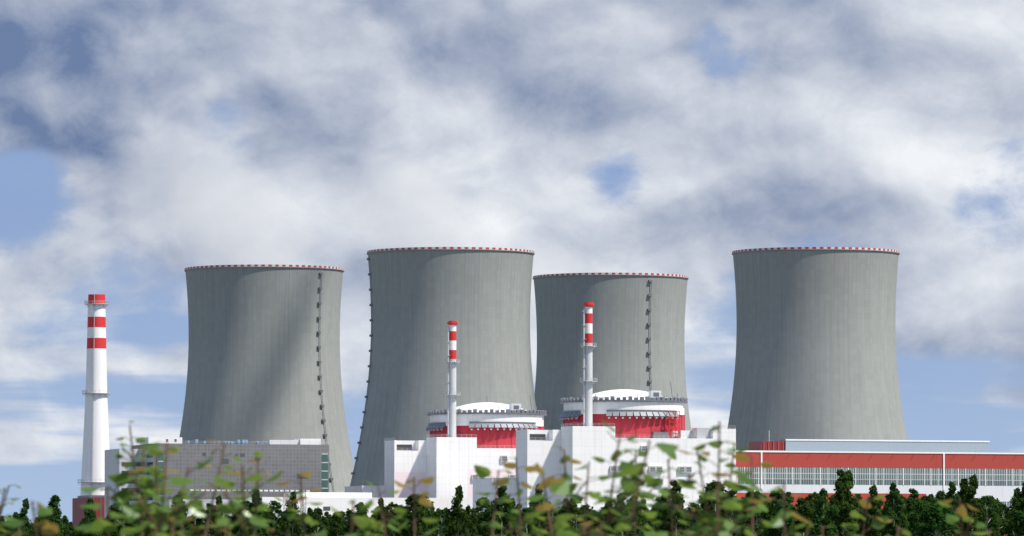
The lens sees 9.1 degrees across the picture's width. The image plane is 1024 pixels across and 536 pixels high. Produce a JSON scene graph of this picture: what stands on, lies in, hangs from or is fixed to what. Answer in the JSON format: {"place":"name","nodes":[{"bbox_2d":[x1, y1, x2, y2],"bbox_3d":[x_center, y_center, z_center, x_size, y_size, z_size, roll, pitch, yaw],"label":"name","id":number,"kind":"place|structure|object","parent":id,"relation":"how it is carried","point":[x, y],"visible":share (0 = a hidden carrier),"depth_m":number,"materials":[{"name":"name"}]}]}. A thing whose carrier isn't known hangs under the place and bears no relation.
{"place":"outdoors","nodes":[
{"label":"outdoors","id":0,"kind":"place"},
{"bbox_2d":[72,495,104,526],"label":"building","id":1,"kind":"structure","parent":0,"point":[78,515],"depth_m":2806.21,"materials":[{"name":"red paint"}]},
{"bbox_2d":[104,437,328,520],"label":"auxiliary building","id":2,"kind":"structure","parent":0,"point":[293,459],"depth_m":2699.42,"materials":[{"name":"grey concrete"}]},
{"bbox_2d":[0,0,1023,522],"label":"sky","id":3,"kind":"structure","parent":0,"point":[143,143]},
{"bbox_2d":[736,430,1023,535],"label":"industrial building","id":4,"kind":"structure","parent":0,"point":[803,468],"depth_m":2609.23,"materials":[{"name":"red paint"}]},
{"bbox_3d":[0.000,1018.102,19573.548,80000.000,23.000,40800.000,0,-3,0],"label":"ground","id":5,"kind":"structure","parent":0,"visible":0},
{"bbox_2d":[0,516,13,535],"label":"tree","id":6,"kind":"object","parent":5,"relation":"on","point":[3,520],"visible":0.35,"depth_m":1497.69,"materials":[{"name":"green plant"}]},
{"bbox_2d":[6,512,18,535],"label":"tree","id":7,"kind":"object","parent":5,"relation":"on","point":[16,515],"visible":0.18,"depth_m":1423.45,"materials":[{"name":"green plant"}]},
{"bbox_2d":[14,498,34,535],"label":"tree","id":8,"kind":"object","parent":5,"relation":"on","point":[25,518],"visible":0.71,"depth_m":1349.12,"materials":[{"name":"green plant"}]},
{"bbox_2d":[33,516,48,535],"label":"tree","id":9,"kind":"object","parent":5,"relation":"on","point":[43,518],"visible":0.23,"depth_m":1459.09,"materials":[{"name":"green plant"}]},
{"bbox_2d":[38,495,65,535],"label":"tree","id":10,"kind":"object","parent":5,"relation":"on","point":[54,517],"visible":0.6,"depth_m":1339.11,"materials":[{"name":"green plant"}]},
{"bbox_2d":[62,515,71,535],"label":"tree","id":11,"kind":"object","parent":5,"relation":"on","point":[65,523],"visible":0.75,"depth_m":1515.72,"materials":[{"name":"green plant"}]},
{"bbox_2d":[67,526,78,535],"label":"tree","id":12,"kind":"object","parent":5,"relation":"on","point":[74,531],"visible":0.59,"depth_m":1423.90,"materials":[{"name":"green plant"}]},
{"bbox_2d":[73,498,97,535],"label":"tree","id":13,"kind":"object","parent":5,"relation":"on","point":[90,517],"visible":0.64,"depth_m":1298.43,"materials":[{"name":"green plant"}]},
{"bbox_2d":[103,514,132,535],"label":"tree","id":14,"kind":"object","parent":5,"relation":"on","point":[104,533],"visible":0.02,"depth_m":1416.48,"materials":[{"name":"green plant"}]},
{"bbox_2d":[105,501,139,535],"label":"tree","id":15,"kind":"object","parent":5,"relation":"on","point":[117,510],"visible":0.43,"depth_m":1370.11,"materials":[{"name":"green plant"}]},
{"bbox_2d":[143,502,171,535],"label":"tree","id":16,"kind":"object","parent":5,"relation":"on","point":[148,530],"visible":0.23,"depth_m":1417.59,"materials":[{"name":"green plant"}]},
{"bbox_2d":[164,495,189,535],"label":"tree","id":17,"kind":"object","parent":5,"relation":"on","point":[185,526],"visible":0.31,"depth_m":1336.70,"materials":[{"name":"green plant"}]},
{"bbox_2d":[170,493,190,530],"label":"tree","id":18,"kind":"object","parent":5,"relation":"on","point":[187,528],"visible":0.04,"depth_m":1433.33,"materials":[{"name":"green plant"}]},
{"bbox_2d":[188,514,204,534],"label":"tree","id":19,"kind":"object","parent":5,"relation":"on","point":[191,522],"visible":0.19,"depth_m":1506.75,"materials":[{"name":"green plant"}]},
{"bbox_2d":[193,503,225,535],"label":"tree","id":20,"kind":"object","parent":5,"relation":"on","point":[199,519],"visible":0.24,"depth_m":1457.84,"materials":[{"name":"green plant"}]},
{"bbox_2d":[207,495,229,535],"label":"tree","id":21,"kind":"object","parent":5,"relation":"on","point":[212,531],"visible":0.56,"depth_m":1346.74,"materials":[{"name":"green plant"}]},
{"bbox_2d":[229,511,248,534],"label":"tree","id":22,"kind":"object","parent":5,"relation":"on","point":[231,518],"visible":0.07,"depth_m":1673.57,"materials":[{"name":"green plant"}]},
{"bbox_2d":[230,509,248,534],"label":"tree","id":23,"kind":"object","parent":5,"relation":"on","point":[234,518],"visible":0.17,"depth_m":1573.01,"materials":[{"name":"green plant"}]},
{"bbox_2d":[234,516,247,535],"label":"tree","id":24,"kind":"object","parent":5,"relation":"on","point":[239,529],"visible":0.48,"depth_m":1462.88,"materials":[{"name":"green plant"}]},
{"bbox_2d":[240,500,250,531],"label":"tree","id":25,"kind":"object","parent":5,"relation":"on","point":[247,502],"visible":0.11,"depth_m":1722.58,"materials":[{"name":"green plant"}]},
{"bbox_2d":[247,490,269,535],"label":"tree","id":26,"kind":"object","parent":5,"relation":"on","point":[261,531],"visible":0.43,"depth_m":1336.00,"materials":[{"name":"green plant"}]},
{"bbox_2d":[248,511,272,535],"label":"tree","id":27,"kind":"object","parent":5,"relation":"on","point":[266,516],"visible":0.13,"depth_m":1437.03,"materials":[{"name":"green plant"}]},
{"bbox_2d":[179,264,353,491],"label":"tower","id":28,"kind":"structure","parent":5,"relation":"on","point":[264,353],"depth_m":3327.43,"materials":[{"name":"concrete"}]},
{"bbox_2d":[262,500,283,535],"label":"tree","id":29,"kind":"object","parent":5,"relation":"on","point":[278,511],"visible":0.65,"depth_m":1568.33,"materials":[{"name":"green plant"}]},
{"bbox_2d":[280,491,303,535],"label":"tree","id":30,"kind":"object","parent":5,"relation":"on","point":[292,526],"visible":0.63,"depth_m":1455.77,"materials":[{"name":"green plant"}]},
{"bbox_2d":[306,507,312,517],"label":"tree","id":31,"kind":"object","parent":5,"relation":"on","point":[309,511],"visible":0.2,"depth_m":1636.43,"materials":[{"name":"green plant"}]},
{"bbox_2d":[148,492,472,517],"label":"buildings","id":32,"kind":"structure","parent":5,"relation":"on","point":[338,501],"depth_m":2640.75,"materials":[{"name":"white paint"}]},
{"bbox_2d":[302,507,329,535],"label":"tree","id":33,"kind":"object","parent":5,"relation":"on","point":[318,516],"visible":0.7,"depth_m":1325.22,"materials":[{"name":"green plant"}]},
{"bbox_2d":[325,512,346,535],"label":"tree","id":34,"kind":"object","parent":5,"relation":"on","point":[344,521],"visible":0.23,"depth_m":1539.85,"materials":[{"name":"green plant"}]},
{"bbox_2d":[329,513,343,535],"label":"tree","id":35,"kind":"object","parent":5,"relation":"on","point":[337,527],"visible":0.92,"depth_m":1431.93,"materials":[{"name":"green plant"}]},
{"bbox_2d":[342,502,381,535],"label":"tree","id":36,"kind":"object","parent":5,"relation":"on","point":[348,514],"visible":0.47,"depth_m":1360.85,"materials":[{"name":"green plant"}]},
{"bbox_2d":[371,497,385,534],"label":"tree","id":37,"kind":"object","parent":5,"relation":"on","point":[377,513],"visible":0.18,"depth_m":1512.13,"materials":[{"name":"green plant"}]},
{"bbox_2d":[376,502,404,535],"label":"tree","id":38,"kind":"object","parent":5,"relation":"on","point":[387,511],"visible":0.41,"depth_m":1422.65,"materials":[{"name":"green plant"}]},
{"bbox_2d":[393,493,427,535],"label":"tree","id":39,"kind":"object","parent":5,"relation":"on","point":[419,513],"visible":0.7,"depth_m":1332.01,"materials":[{"name":"green plant"}]},
{"bbox_2d":[411,495,433,535],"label":"tree","id":40,"kind":"object","parent":5,"relation":"on","point":[425,527],"visible":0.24,"depth_m":1445.84,"materials":[{"name":"green plant"}]},
{"bbox_2d":[428,508,447,535],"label":"tree","id":41,"kind":"object","parent":5,"relation":"on","point":[443,517],"visible":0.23,"depth_m":1528.25,"materials":[{"name":"green plant"}]},
{"bbox_2d":[429,509,448,535],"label":"tree","id":42,"kind":"object","parent":5,"relation":"on","point":[442,522],"visible":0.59,"depth_m":1449.20,"materials":[{"name":"green plant"}]},
{"bbox_2d":[350,247,535,485],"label":"tower","id":43,"kind":"structure","parent":5,"relation":"on","point":[420,297],"depth_m":3165.35,"materials":[{"name":"concrete"}]},
{"bbox_2d":[445,485,470,535],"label":"tree","id":44,"kind":"object","parent":5,"relation":"on","point":[454,515],"visible":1,"depth_m":1326.86,"materials":[{"name":"green plant"}]},
{"bbox_2d":[463,505,478,535],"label":"tree","id":45,"kind":"object","parent":5,"relation":"on","point":[473,525],"visible":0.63,"depth_m":1389.57,"materials":[{"name":"green plant"}]},
{"bbox_2d":[471,497,491,535],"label":"tree","id":46,"kind":"object","parent":5,"relation":"on","point":[486,514],"visible":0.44,"depth_m":1564.49,"materials":[{"name":"green plant"}]},
{"bbox_2d":[480,511,499,535],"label":"tree","id":47,"kind":"object","parent":5,"relation":"on","point":[483,530],"visible":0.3,"depth_m":1378.00,"materials":[{"name":"green plant"}]},
{"bbox_2d":[0,420,990,535],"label":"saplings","id":48,"kind":"object","parent":5,"relation":"on","point":[561,486],"visible":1,"depth_m":26.17,"materials":[{"name":"green plant"}]},
{"bbox_2d":[485,485,519,535],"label":"tree","id":49,"kind":"object","parent":5,"relation":"on","point":[500,508],"visible":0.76,"depth_m":1306.10,"materials":[{"name":"green plant"}]},
{"bbox_2d":[512,503,525,535],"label":"tree","id":50,"kind":"object","parent":5,"relation":"on","point":[516,507],"visible":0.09,"depth_m":1575.04,"materials":[{"name":"green plant"}]},
{"bbox_2d":[515,507,533,534],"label":"tree","id":51,"kind":"object","parent":5,"relation":"on","point":[526,510],"visible":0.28,"depth_m":1417.88,"materials":[{"name":"green plant"}]},
{"bbox_2d":[523,501,542,532],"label":"tree","id":52,"kind":"object","parent":5,"relation":"on","point":[528,529],"visible":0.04,"depth_m":1544.58,"materials":[{"name":"green plant"}]},
{"bbox_2d":[526,483,553,535],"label":"tree","id":53,"kind":"object","parent":5,"relation":"on","point":[545,513],"visible":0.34,"depth_m":1372.09,"materials":[{"name":"green plant"}]},
{"bbox_2d":[550,508,557,520],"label":"tree","id":54,"kind":"object","parent":5,"relation":"on","point":[555,514],"visible":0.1,"depth_m":1831.97,"materials":[{"name":"green plant"}]},
{"bbox_2d":[556,498,604,532],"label":"tree","id":55,"kind":"object","parent":5,"relation":"on","point":[573,508],"visible":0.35,"depth_m":1358.05,"materials":[{"name":"green plant"}]},
{"bbox_2d":[575,507,586,535],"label":"tree","id":56,"kind":"object","parent":5,"relation":"on","point":[579,522],"visible":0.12,"depth_m":1574.28,"materials":[{"name":"green plant"}]},
{"bbox_2d":[579,510,594,535],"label":"tree","id":57,"kind":"object","parent":5,"relation":"on","point":[588,518],"visible":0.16,"depth_m":1522.00,"materials":[{"name":"green plant"}]},
{"bbox_2d":[593,506,623,535],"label":"tree","id":58,"kind":"object","parent":5,"relation":"on","point":[613,528],"visible":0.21,"depth_m":1398.07,"materials":[{"name":"green plant"}]},
{"bbox_2d":[532,273,691,430],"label":"tower","id":59,"kind":"structure","parent":5,"relation":"on","point":[638,327],"depth_m":3410.26,"materials":[{"name":"concrete"}]},
{"bbox_2d":[605,495,642,535],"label":"tree","id":60,"kind":"object","parent":5,"relation":"on","point":[631,533],"visible":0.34,"depth_m":1348.96,"materials":[{"name":"green plant"}]},
{"bbox_2d":[624,494,645,535],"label":"tree","id":61,"kind":"object","parent":5,"relation":"on","point":[640,510],"visible":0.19,"depth_m":1432.15,"materials":[{"name":"green plant"}]},
{"bbox_2d":[640,499,650,526],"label":"tree","id":62,"kind":"object","parent":5,"relation":"on","point":[645,508],"visible":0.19,"depth_m":1667.30,"materials":[{"name":"green plant"}]},
{"bbox_2d":[642,507,662,535],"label":"tree","id":63,"kind":"object","parent":5,"relation":"on","point":[653,526],"visible":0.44,"depth_m":1493.50,"materials":[{"name":"green plant"}]},
{"bbox_2d":[656,480,686,535],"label":"tree","id":64,"kind":"object","parent":5,"relation":"on","point":[675,488],"visible":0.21,"depth_m":1403.02,"materials":[{"name":"green plant"}]},
{"bbox_2d":[655,497,691,535],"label":"tree","id":65,"kind":"object","parent":5,"relation":"on","point":[665,527],"visible":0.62,"depth_m":1299.68,"materials":[{"name":"green plant"}]},
{"bbox_2d":[655,495,691,532],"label":"tree","id":66,"kind":"object","parent":5,"relation":"on","point":[662,499],"visible":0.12,"depth_m":1560.85,"materials":[{"name":"green plant"}]},
{"bbox_2d":[685,502,701,535],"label":"tree","id":67,"kind":"object","parent":5,"relation":"on","point":[692,520],"visible":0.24,"depth_m":1506.23,"materials":[{"name":"green plant"}]},
{"bbox_2d":[695,480,731,535],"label":"tree","id":68,"kind":"object","parent":5,"relation":"on","point":[711,486],"visible":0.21,"depth_m":1444.72,"materials":[{"name":"green plant"}]},
{"bbox_2d":[721,490,750,535],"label":"tree","id":69,"kind":"object","parent":5,"relation":"on","point":[731,496],"visible":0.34,"depth_m":1316.07,"materials":[{"name":"green plant"}]},
{"bbox_2d":[743,491,762,529],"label":"tree","id":70,"kind":"object","parent":5,"relation":"on","point":[748,494],"visible":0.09,"depth_m":1505.36,"materials":[{"name":"green plant"}]},
{"bbox_2d":[741,490,779,535],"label":"tree","id":71,"kind":"object","parent":5,"relation":"on","point":[757,517],"visible":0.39,"depth_m":1405.26,"materials":[{"name":"green plant"}]},
{"bbox_2d":[763,491,779,532],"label":"tree","id":72,"kind":"object","parent":5,"relation":"on","point":[774,514],"visible":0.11,"depth_m":1540.09,"materials":[{"name":"green plant"}]},
{"bbox_2d":[761,488,796,535],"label":"tree","id":73,"kind":"object","parent":5,"relation":"on","point":[770,531],"visible":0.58,"depth_m":1309.26,"materials":[{"name":"green plant"}]},
{"bbox_2d":[785,491,794,506],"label":"tree","id":74,"kind":"object","parent":5,"relation":"on","point":[788,493],"visible":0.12,"depth_m":1976.33,"materials":[{"name":"green plant"}]},
{"bbox_2d":[788,496,815,535],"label":"tree","id":75,"kind":"object","parent":5,"relation":"on","point":[806,510],"visible":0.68,"depth_m":1405.15,"materials":[{"name":"green plant"}]},
{"bbox_2d":[797,492,828,534],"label":"tree","id":76,"kind":"object","parent":5,"relation":"on","point":[810,497],"visible":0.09,"depth_m":1547.35,"materials":[{"name":"green plant"}]},
{"bbox_2d":[727,247,906,449],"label":"tower","id":77,"kind":"structure","parent":5,"relation":"on","point":[816,356],"depth_m":3164.11,"materials":[{"name":"concrete"}]},
{"bbox_2d":[810,488,839,535],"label":"tree","id":78,"kind":"object","parent":5,"relation":"on","point":[821,507],"visible":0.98,"depth_m":1359.12,"materials":[{"name":"green plant"}]},
{"bbox_2d":[825,469,853,535],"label":"tree","id":79,"kind":"object","parent":5,"relation":"on","point":[843,493],"visible":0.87,"depth_m":1439.45,"materials":[{"name":"green plant"}]},
{"bbox_2d":[829,470,862,535],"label":"tree","id":80,"kind":"object","parent":5,"relation":"on","point":[854,504],"visible":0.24,"depth_m":1551.46,"materials":[{"name":"green plant"}]},
{"bbox_2d":[857,484,883,535],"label":"tree","id":81,"kind":"object","parent":5,"relation":"on","point":[872,511],"visible":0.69,"depth_m":1354.97,"materials":[{"name":"green plant"}]},
{"bbox_2d":[874,496,883,511],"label":"tree","id":82,"kind":"object","parent":5,"relation":"on","point":[879,504],"visible":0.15,"depth_m":1849.43,"materials":[{"name":"green plant"}]},
{"bbox_2d":[881,499,890,534],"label":"tree","id":83,"kind":"object","parent":5,"relation":"on","point":[884,512],"visible":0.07,"depth_m":1637.34,"materials":[{"name":"green plant"}]},
{"bbox_2d":[883,488,905,510],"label":"tree","id":84,"kind":"object","parent":5,"relation":"on","point":[900,496],"visible":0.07,"depth_m":1581.65,"materials":[{"name":"green plant"}]},
{"bbox_2d":[884,482,909,535],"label":"tree","id":85,"kind":"object","parent":5,"relation":"on","point":[895,513],"visible":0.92,"depth_m":1405.00,"materials":[{"name":"green plant"}]},
{"bbox_2d":[898,488,922,535],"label":"tree","id":86,"kind":"object","parent":5,"relation":"on","point":[913,500],"visible":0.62,"depth_m":1550.17,"materials":[{"name":"green plant"}]},
{"bbox_2d":[907,495,932,526],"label":"tree","id":87,"kind":"object","parent":5,"relation":"on","point":[927,499],"visible":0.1,"depth_m":1658.06,"materials":[{"name":"green plant"}]},
{"bbox_2d":[912,500,934,535],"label":"tree","id":88,"kind":"object","parent":5,"relation":"on","point":[917,522],"visible":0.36,"depth_m":1431.88,"materials":[{"name":"green plant"}]},
{"bbox_2d":[915,498,959,535],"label":"tree","id":89,"kind":"object","parent":5,"relation":"on","point":[934,510],"visible":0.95,"depth_m":1344.40,"materials":[{"name":"green plant"}]},
{"bbox_2d":[934,490,944,500],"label":"tree","id":90,"kind":"object","parent":5,"relation":"on","point":[939,495],"visible":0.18,"depth_m":1833.83,"materials":[{"name":"green plant"}]},
{"bbox_2d":[940,481,960,533],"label":"tree","id":91,"kind":"object","parent":5,"relation":"on","point":[951,493],"visible":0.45,"depth_m":1388.64,"materials":[{"name":"green plant"}]},
{"bbox_2d":[957,478,973,531],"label":"tree","id":92,"kind":"object","parent":5,"relation":"on","point":[964,486],"visible":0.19,"depth_m":1677.61,"materials":[{"name":"green plant"}]},
{"bbox_2d":[955,474,987,535],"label":"tree","id":93,"kind":"object","parent":5,"relation":"on","point":[969,496],"visible":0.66,"depth_m":1360.09,"materials":[{"name":"green plant"}]},
{"bbox_2d":[965,498,987,535],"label":"tree","id":94,"kind":"object","parent":5,"relation":"on","point":[985,519],"visible":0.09,"depth_m":1574.25,"materials":[{"name":"green plant"}]},
{"bbox_2d":[974,495,999,535],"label":"tree","id":95,"kind":"object","parent":5,"relation":"on","point":[993,511],"visible":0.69,"depth_m":1377.96,"materials":[{"name":"green plant"}]},
{"bbox_2d":[984,495,1005,535],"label":"tree","id":96,"kind":"object","parent":5,"relation":"on","point":[1000,508],"visible":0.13,"depth_m":1633.40,"materials":[{"name":"green plant"}]},
{"bbox_2d":[983,513,1007,535],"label":"tree","id":97,"kind":"object","parent":5,"relation":"on","point":[991,525],"visible":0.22,"depth_m":1536.50,"materials":[{"name":"green plant"}]},
{"bbox_2d":[999,504,1006,535],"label":"tree","id":98,"kind":"object","parent":5,"relation":"on","point":[1003,509],"visible":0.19,"depth_m":1867.25,"materials":[{"name":"green plant"}]},
{"bbox_2d":[1004,487,1019,535],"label":"tree","id":99,"kind":"object","parent":5,"relation":"on","point":[1009,528],"visible":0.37,"depth_m":1505.35,"materials":[{"name":"green plant"}]},
{"bbox_2d":[1008,482,1023,535],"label":"tree","id":100,"kind":"object","parent":5,"relation":"on","point":[1020,495],"visible":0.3,"depth_m":1435.26,"materials":[{"name":"green plant"}]},
{"bbox_2d":[1011,498,1023,532],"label":"tree","id":101,"kind":"object","parent":5,"relation":"on","point":[1018,519],"visible":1,"depth_m":1343.63,"materials":[{"name":"green plant"}]},
{"label":"yard plant","id":102,"kind":"object","parent":5,"relation":"on","visible":0},
{"bbox_2d":[78,294,110,495],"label":"chimney","id":103,"kind":"object","parent":102,"relation":"on","point":[96,445],"visible":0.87,"depth_m":2846.91,"materials":[{"name":"white paint"}]},
{"bbox_2d":[345,321,546,497],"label":"reactor building","id":104,"kind":"structure","parent":102,"relation":"on","point":[455,447],"depth_m":2728.05,"materials":[{"name":"white paint"}]},
{"bbox_2d":[473,302,735,513],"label":"reactor building","id":105,"kind":"structure","parent":102,"relation":"on","point":[584,437],"depth_m":2564.24,"materials":[{"name":"white paint"}]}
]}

